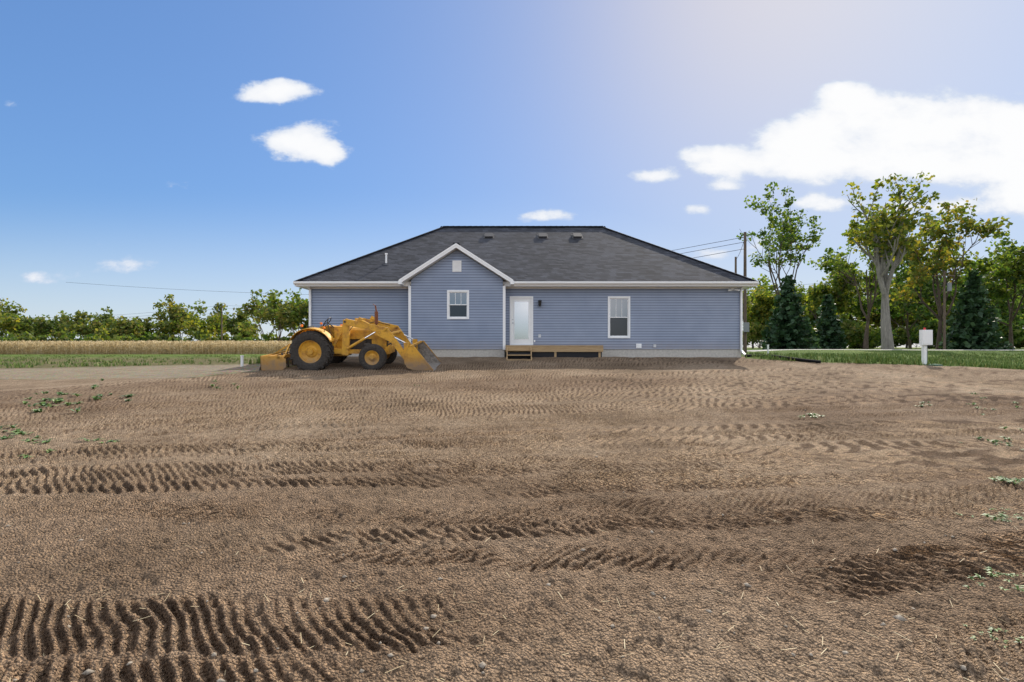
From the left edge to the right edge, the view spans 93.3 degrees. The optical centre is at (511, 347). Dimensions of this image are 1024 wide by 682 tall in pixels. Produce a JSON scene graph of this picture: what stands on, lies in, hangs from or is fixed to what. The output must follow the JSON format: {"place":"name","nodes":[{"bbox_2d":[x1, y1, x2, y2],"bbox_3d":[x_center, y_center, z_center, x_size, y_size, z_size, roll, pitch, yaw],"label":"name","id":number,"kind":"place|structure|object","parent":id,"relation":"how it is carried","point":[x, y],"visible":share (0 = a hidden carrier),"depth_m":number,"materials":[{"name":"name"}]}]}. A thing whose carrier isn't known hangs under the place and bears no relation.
{"place":"outdoors","nodes":[
{"label":"outdoors","id":0,"kind":"place"},
{"bbox_2d":[0,340,291,353],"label":"corn field","id":1,"kind":"structure","parent":0,"point":[141,347],"depth_m":92.44,"materials":[{"name":"plant"}]},
{"bbox_2d":[0,331,20,341],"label":"brush","id":2,"kind":"object","parent":1,"relation":"on","point":[8,337],"visible":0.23,"depth_m":141.49,"materials":[{"name":"green plant"}]},
{"bbox_2d":[3,331,36,341],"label":"brush","id":3,"kind":"object","parent":1,"relation":"on","point":[25,338],"visible":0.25,"depth_m":139.69,"materials":[{"name":"green plant"}]},
{"bbox_2d":[27,334,57,341],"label":"brush","id":4,"kind":"object","parent":1,"relation":"on","point":[41,337],"visible":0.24,"depth_m":139.20,"materials":[{"name":"green plant"}]},
{"bbox_2d":[46,331,72,341],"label":"brush","id":5,"kind":"object","parent":1,"relation":"on","point":[61,334],"visible":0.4,"depth_m":141.93,"materials":[{"name":"green plant"}]},
{"bbox_2d":[60,330,77,340],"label":"brush","id":6,"kind":"object","parent":1,"relation":"on","point":[72,335],"visible":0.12,"depth_m":147.67,"materials":[{"name":"green plant"}]},
{"bbox_2d":[72,335,86,340],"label":"brush","id":7,"kind":"object","parent":1,"relation":"on","point":[80,337],"visible":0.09,"depth_m":147.47,"materials":[{"name":"brown plant"}]},
{"bbox_2d":[71,320,118,339],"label":"tree","id":8,"kind":"object","parent":1,"relation":"on","point":[98,325],"visible":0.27,"depth_m":160.24,"materials":[{"name":"green plant"}]},
{"bbox_2d":[80,333,109,340],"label":"brush","id":9,"kind":"object","parent":1,"relation":"on","point":[90,335],"visible":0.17,"depth_m":143.52,"materials":[{"name":"green plant"}]},
{"bbox_2d":[86,331,113,341],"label":"brush","id":10,"kind":"object","parent":1,"relation":"on","point":[99,338],"visible":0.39,"depth_m":144.15,"materials":[{"name":"green plant"}]},
{"bbox_2d":[94,315,146,337],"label":"tree","id":11,"kind":"object","parent":1,"relation":"on","point":[126,326],"visible":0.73,"depth_m":154.34,"materials":[{"name":"green plant"}]},
{"bbox_2d":[113,334,131,341],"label":"brush","id":12,"kind":"object","parent":1,"relation":"on","point":[118,337],"visible":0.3,"depth_m":142.12,"materials":[{"name":"green plant"}]},
{"bbox_2d":[122,333,138,341],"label":"brush","id":13,"kind":"object","parent":1,"relation":"on","point":[134,337],"visible":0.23,"depth_m":144.96,"materials":[{"name":"green plant"}]},
{"bbox_2d":[136,331,153,341],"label":"brush","id":14,"kind":"object","parent":1,"relation":"on","point":[144,337],"visible":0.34,"depth_m":143.70,"materials":[{"name":"green plant"}]},
{"bbox_2d":[147,332,167,340],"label":"brush","id":15,"kind":"object","parent":1,"relation":"on","point":[162,336],"visible":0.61,"depth_m":143.79,"materials":[{"name":"green plant"}]},
{"bbox_2d":[163,334,179,340],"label":"brush","id":16,"kind":"object","parent":1,"relation":"on","point":[172,336],"visible":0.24,"depth_m":147.22,"materials":[{"name":"green plant"}]},
{"bbox_2d":[168,336,186,341],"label":"brush","id":17,"kind":"object","parent":1,"relation":"on","point":[179,339],"visible":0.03,"depth_m":142.26,"materials":[{"name":"green plant"}]},
{"bbox_2d":[184,328,212,341],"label":"brush","id":18,"kind":"object","parent":1,"relation":"on","point":[199,335],"visible":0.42,"depth_m":147.40,"materials":[{"name":"green plant"}]},
{"bbox_2d":[181,313,228,340],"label":"tree","id":19,"kind":"object","parent":1,"relation":"on","point":[191,324],"visible":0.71,"depth_m":154.15,"materials":[{"name":"green plant"}]},
{"bbox_2d":[201,334,218,341],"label":"brush","id":20,"kind":"object","parent":1,"relation":"on","point":[213,338],"visible":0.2,"depth_m":141.45,"materials":[{"name":"green plant"}]},
{"bbox_2d":[217,332,239,340],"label":"brush","id":21,"kind":"object","parent":1,"relation":"on","point":[226,336],"visible":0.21,"depth_m":142.30,"materials":[{"name":"green plant"}]},
{"bbox_2d":[225,333,244,340],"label":"brush","id":22,"kind":"object","parent":1,"relation":"on","point":[237,336],"visible":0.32,"depth_m":144.29,"materials":[{"name":"green plant"}]},
{"bbox_2d":[233,289,276,339],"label":"tree","id":23,"kind":"object","parent":1,"relation":"on","point":[254,307],"visible":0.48,"depth_m":149.15,"materials":[{"name":"green plant"}]},
{"bbox_2d":[245,336,267,341],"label":"brush","id":24,"kind":"object","parent":1,"relation":"on","point":[257,338],"visible":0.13,"depth_m":137.77,"materials":[{"name":"green plant"}]},
{"bbox_2d":[260,331,278,340],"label":"brush","id":25,"kind":"object","parent":1,"relation":"on","point":[270,335],"visible":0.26,"depth_m":142.83,"materials":[{"name":"green plant"}]},
{"bbox_2d":[253,295,301,340],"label":"tree","id":26,"kind":"object","parent":1,"relation":"on","point":[280,324],"visible":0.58,"depth_m":133.10,"materials":[{"name":"green plant"}]},
{"bbox_2d":[253,288,308,332],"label":"tree","id":27,"kind":"object","parent":1,"relation":"on","point":[297,302],"visible":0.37,"depth_m":134.23,"materials":[{"name":"green plant"}]},
{"bbox_2d":[287,332,293,340],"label":"brush","id":28,"kind":"object","parent":1,"relation":"on","point":[289,335],"visible":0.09,"depth_m":137.81,"materials":[{"name":"green plant"}]},
{"bbox_2d":[0,347,1023,681],"bbox_3d":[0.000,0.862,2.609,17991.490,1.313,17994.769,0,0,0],"label":"ground","id":29,"kind":"structure","parent":0,"point":[486,473],"depth_m":3.82,"materials":[{"name":"brown soil"}]},
{"bbox_2d":[0,298,26,336],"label":"tree","id":30,"kind":"object","parent":29,"relation":"on","point":[7,309],"visible":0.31,"depth_m":173.76,"materials":[{"name":"green plant"}]},
{"bbox_2d":[0,306,27,337],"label":"tree","id":31,"kind":"object","parent":29,"relation":"on","point":[8,322],"visible":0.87,"depth_m":157.30,"materials":[{"name":"green plant"}]},
{"bbox_2d":[0,312,64,336],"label":"tree","id":32,"kind":"object","parent":29,"relation":"on","point":[28,324],"visible":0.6,"depth_m":164.33,"materials":[{"name":"green plant"}]},
{"bbox_2d":[24,314,49,337],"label":"tree","id":33,"kind":"object","parent":29,"relation":"on","point":[32,331],"visible":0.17,"depth_m":174.74,"materials":[{"name":"green plant"}]},
{"bbox_2d":[34,320,70,337],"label":"tree","id":34,"kind":"object","parent":29,"relation":"on","point":[35,331],"visible":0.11,"depth_m":170.76,"materials":[{"name":"green plant"}]},
{"bbox_2d":[34,315,72,338],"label":"tree","id":35,"kind":"object","parent":29,"relation":"on","point":[51,325],"visible":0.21,"depth_m":169.35,"materials":[{"name":"green plant"}]},
{"bbox_2d":[46,310,115,338],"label":"tree","id":36,"kind":"object","parent":29,"relation":"on","point":[79,315],"visible":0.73,"depth_m":160.61,"materials":[{"name":"green plant"}]},
{"bbox_2d":[88,306,127,329],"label":"tree","id":37,"kind":"object","parent":29,"relation":"on","point":[105,319],"visible":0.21,"depth_m":178.43,"materials":[{"name":"green plant"}]},
{"bbox_2d":[130,316,175,340],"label":"tree","id":38,"kind":"object","parent":29,"relation":"on","point":[150,325],"visible":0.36,"depth_m":165.00,"materials":[{"name":"green plant"}]},
{"bbox_2d":[152,294,191,337],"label":"tree","id":39,"kind":"object","parent":29,"relation":"on","point":[168,308],"visible":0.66,"depth_m":171.83,"materials":[{"name":"green plant"}]},
{"bbox_2d":[159,302,193,337],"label":"tree","id":40,"kind":"object","parent":29,"relation":"on","point":[169,330],"visible":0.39,"depth_m":169.45,"materials":[{"name":"green plant"}]},
{"bbox_2d":[175,298,246,334],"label":"tree","id":41,"kind":"object","parent":29,"relation":"on","point":[199,308],"visible":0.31,"depth_m":161.50,"materials":[{"name":"green plant"}]},
{"bbox_2d":[207,310,250,339],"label":"tree","id":42,"kind":"object","parent":29,"relation":"on","point":[232,324],"visible":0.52,"depth_m":164.25,"materials":[{"name":"green plant"}]},
{"bbox_2d":[232,320,260,338],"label":"tree","id":43,"kind":"object","parent":29,"relation":"on","point":[254,334],"visible":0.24,"depth_m":173.53,"materials":[{"name":"green plant"}]},
{"bbox_2d":[277,299,308,331],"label":"tree","id":44,"kind":"object","parent":29,"relation":"on","point":[286,312],"visible":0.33,"depth_m":130.84,"materials":[{"name":"green plant"}]},
{"bbox_2d":[259,304,441,370],"bbox_3d":[-5.688,-0.388,17.493,6.030,2.362,2.153,0,5,0],"label":"tractor","id":45,"kind":"object","parent":29,"relation":"on","point":[373,342],"visible":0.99,"depth_m":16.71,"materials":[{"name":"metal"}]},
{"bbox_2d":[240,345,768,366],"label":"marker stakes","id":46,"kind":"object","parent":29,"relation":"on","point":[242,360],"visible":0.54,"depth_m":17.87,"materials":[{"name":"white"}]},
{"bbox_2d":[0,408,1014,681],"bbox_3d":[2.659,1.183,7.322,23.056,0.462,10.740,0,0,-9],"label":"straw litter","id":47,"kind":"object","parent":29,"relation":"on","point":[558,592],"visible":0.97,"depth_m":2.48,"materials":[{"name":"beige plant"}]},
{"bbox_2d":[0,409,1021,681],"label":"stones","id":48,"kind":"object","parent":29,"relation":"on","point":[482,663],"visible":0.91,"depth_m":2.40,"materials":[{"name":"stone"}]},
{"bbox_2d":[0,378,1023,646],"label":"weeds","id":49,"kind":"object","parent":29,"relation":"on","point":[60,400],"visible":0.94,"depth_m":6.74,"materials":[{"name":"green plant"}]},
{"bbox_2d":[0,351,1023,369],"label":"grass tufts","id":50,"kind":"object","parent":29,"relation":"on","point":[872,357],"visible":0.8,"depth_m":28.43,"materials":[{"name":"green plant"}]},
{"bbox_2d":[307,250,745,360],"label":"exterior wall","id":51,"kind":"structure","parent":29,"relation":"on","point":[456,303],"depth_m":21.23,"materials":[{"name":"blue"}]},
{"bbox_2d":[293,226,758,289],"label":"house roof","id":52,"kind":"structure","parent":51,"relation":"attached to","point":[557,256],"depth_m":22.46,"materials":[{"name":"grey"}]},
{"bbox_2d":[221,232,954,352],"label":"utility poles","id":53,"kind":"object","parent":29,"relation":"on","point":[746,323],"visible":0.67,"depth_m":30.50,"materials":[{"name":"brown wood"}]},
{"bbox_2d":[7,237,1023,323],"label":"power lines","id":54,"kind":"object","parent":53,"relation":"on","point":[308,294],"visible":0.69,"depth_m":56.99,"materials":[{"name":"black"}]},
{"bbox_2d":[747,338,763,347],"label":"shrub","id":55,"kind":"object","parent":29,"relation":"on","point":[752,340],"visible":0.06,"depth_m":124.36,"materials":[{"name":"green plant"}]},
{"bbox_2d":[747,283,768,347],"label":"tree","id":56,"kind":"object","parent":29,"relation":"on","point":[757,288],"visible":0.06,"depth_m":122.24,"materials":[{"name":"green plant"}]},
{"bbox_2d":[747,322,769,348],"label":"shrub","id":57,"kind":"object","parent":29,"relation":"on","point":[755,330],"visible":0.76,"depth_m":104.42,"materials":[{"name":"green plant"}]},
{"bbox_2d":[747,274,771,347],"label":"tree","id":58,"kind":"object","parent":29,"relation":"on","point":[763,279],"visible":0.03,"depth_m":143.93,"materials":[{"name":"green plant"}]},
{"bbox_2d":[747,289,808,325],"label":"tree","id":59,"kind":"object","parent":29,"relation":"on","point":[760,308],"visible":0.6,"depth_m":108.36,"materials":[{"name":"green plant"}]},
{"bbox_2d":[749,283,806,301],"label":"tree","id":60,"kind":"object","parent":29,"relation":"on","point":[771,289],"visible":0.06,"depth_m":137.56,"materials":[{"name":"green plant"}]},
{"bbox_2d":[736,181,825,302],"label":"tall tree","id":61,"kind":"object","parent":29,"relation":"on","point":[788,239],"visible":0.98,"depth_m":74.06,"materials":[{"name":"green plant"}]},
{"bbox_2d":[745,354,820,362],"bbox_3d":[10.951,0.457,19.655,0.329,0.307,3.054,0,0,-32],"label":"drain pipe","id":62,"kind":"object","parent":29,"relation":"on","point":[801,359],"visible":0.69,"depth_m":18.97,"materials":[{"name":"black plastic"}]},
{"bbox_2d":[759,274,821,349],"bbox_3d":[35.347,-4.266,62.111,7.362,10.083,7.227,0,0,-3],"label":"spruce","id":63,"kind":"object","parent":29,"relation":"on","point":[788,328],"visible":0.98,"depth_m":60.99,"materials":[{"name":"green plant"}]},
{"bbox_2d":[768,266,869,322],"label":"tree","id":64,"kind":"object","parent":29,"relation":"on","point":[840,288],"visible":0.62,"depth_m":96.04,"materials":[{"name":"green plant"}]},
{"bbox_2d":[801,303,853,326],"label":"tree","id":65,"kind":"object","parent":29,"relation":"on","point":[842,315],"visible":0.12,"depth_m":119.69,"materials":[{"name":"green plant"}]},
{"bbox_2d":[810,294,847,348],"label":"spruce","id":66,"kind":"object","parent":29,"relation":"on","point":[829,336],"visible":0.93,"depth_m":69.14,"materials":[{"name":"green plant"}]},
{"bbox_2d":[812,318,874,342],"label":"shrub","id":67,"kind":"object","parent":29,"relation":"on","point":[851,331],"visible":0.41,"depth_m":82.54,"materials":[{"name":"green plant"}]},
{"bbox_2d":[846,286,869,325],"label":"tree","id":68,"kind":"object","parent":29,"relation":"on","point":[851,317],"visible":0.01,"depth_m":141.43,"materials":[{"name":"green plant"}]},
{"bbox_2d":[845,319,880,348],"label":"shrub","id":69,"kind":"object","parent":29,"relation":"on","point":[873,338],"visible":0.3,"depth_m":89.41,"materials":[{"name":"green plant"}]},
{"bbox_2d":[848,335,880,348],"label":"shrub","id":70,"kind":"object","parent":29,"relation":"on","point":[871,345],"visible":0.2,"depth_m":103.46,"materials":[{"name":"green plant"}]},
{"bbox_2d":[807,224,922,348],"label":"tree","id":71,"kind":"object","parent":29,"relation":"on","point":[833,262],"visible":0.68,"depth_m":81.41,"materials":[{"name":"green plant"}]},
{"bbox_2d":[851,314,910,331],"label":"tree","id":72,"kind":"object","parent":29,"relation":"on","point":[864,319],"visible":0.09,"depth_m":142.68,"materials":[{"name":"green plant"}]},
{"bbox_2d":[871,327,896,348],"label":"shrub","id":73,"kind":"object","parent":29,"relation":"on","point":[894,333],"visible":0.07,"depth_m":106.55,"materials":[{"name":"green plant"}]},
{"bbox_2d":[841,172,943,349],"bbox_3d":[40.805,-9.195,52.004,9.160,19.651,9.271,0,0,36],"label":"tree","id":74,"kind":"object","parent":29,"relation":"on","point":[897,243],"visible":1,"depth_m":51.60,"materials":[{"name":"green plant"}]},
{"bbox_2d":[857,277,948,329],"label":"tree","id":75,"kind":"object","parent":29,"relation":"on","point":[896,309],"visible":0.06,"depth_m":137.31,"materials":[{"name":"green plant"}]},
{"bbox_2d":[893,325,914,346],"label":"shrub","id":76,"kind":"object","parent":29,"relation":"on","point":[901,336],"visible":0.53,"depth_m":117.26,"materials":[{"name":"green plant"}]},
{"bbox_2d":[844,244,977,348],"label":"tree","id":77,"kind":"object","parent":29,"relation":"on","point":[925,289],"visible":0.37,"depth_m":90.29,"materials":[{"name":"green plant"}]},
{"bbox_2d":[869,276,965,347],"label":"tree","id":78,"kind":"object","parent":29,"relation":"on","point":[875,320],"visible":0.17,"depth_m":133.15,"materials":[{"name":"green plant"}]},
{"bbox_2d":[903,339,935,347],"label":"shrub","id":79,"kind":"object","parent":29,"relation":"on","point":[933,346],"visible":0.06,"depth_m":132.34,"materials":[{"name":"brown plant"}]},
{"bbox_2d":[919,328,932,364],"bbox_3d":[15.356,0.053,17.970,0.400,1.560,0.205,0,0,0],"label":"utility post","id":80,"kind":"object","parent":29,"relation":"on","point":[925,338],"visible":0.86,"depth_m":17.90,"materials":[{"name":"white"}]},
{"bbox_2d":[897,293,956,345],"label":"tree","id":81,"kind":"object","parent":29,"relation":"on","point":[911,320],"visible":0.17,"depth_m":129.42,"materials":[{"name":"green plant"}]},
{"bbox_2d":[909,318,950,348],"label":"shrub","id":82,"kind":"object","parent":29,"relation":"on","point":[930,324],"visible":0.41,"depth_m":79.51,"materials":[{"name":"green plant"}]},
{"bbox_2d":[889,198,1012,349],"bbox_3d":[54.983,-8.943,64.392,11.917,19.130,15.895,0,0,18],"label":"tree","id":83,"kind":"object","parent":29,"relation":"on","point":[946,246],"visible":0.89,"depth_m":61.38,"materials":[{"name":"green plant"}]},
{"bbox_2d":[936,270,1014,349],"bbox_3d":[55.325,-4.292,58.026,6.708,10.004,6.759,0,0,5],"label":"spruce","id":84,"kind":"object","parent":29,"relation":"on","point":[973,327],"visible":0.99,"depth_m":57.12,"materials":[{"name":"green plant"}]},
{"bbox_2d":[946,279,1023,315],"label":"tree","id":85,"kind":"object","parent":29,"relation":"on","point":[1020,309],"visible":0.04,"depth_m":113.79,"materials":[{"name":"green plant"}]},
{"bbox_2d":[952,263,1023,324],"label":"tree","id":86,"kind":"object","parent":29,"relation":"on","point":[1003,307],"visible":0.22,"depth_m":94.74,"materials":[{"name":"green plant"}]},
{"bbox_2d":[967,230,1023,348],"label":"tree","id":87,"kind":"object","parent":29,"relation":"on","point":[1004,267],"visible":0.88,"depth_m":63.73,"materials":[{"name":"green plant"}]},
{"bbox_2d":[991,319,1023,343],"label":"shrub","id":88,"kind":"object","parent":29,"relation":"on","point":[1018,334],"visible":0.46,"depth_m":83.43,"materials":[{"name":"green plant"}]},
{"bbox_2d":[1012,249,1023,285],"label":"tree","id":89,"kind":"object","parent":29,"relation":"on","point":[1021,266],"visible":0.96,"depth_m":61.00,"materials":[{"name":"green plant"}]},
{"bbox_2d":[1017,335,1023,346],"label":"shrub","id":90,"kind":"object","parent":29,"relation":"on","point":[1021,343],"visible":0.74,"depth_m":129.96,"materials":[{"name":"green plant"}]},
{"bbox_2d":[0,0,1023,346],"label":"sky","id":91,"kind":"structure","parent":0,"point":[232,147],"materials":[{"name":"blue"}]},
{"bbox_2d":[747,349,887,350],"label":"road","id":92,"kind":"structure","parent":0,"point":[817,349],"depth_m":45.11,"materials":[{"name":"grey asphalt"}]}
]}

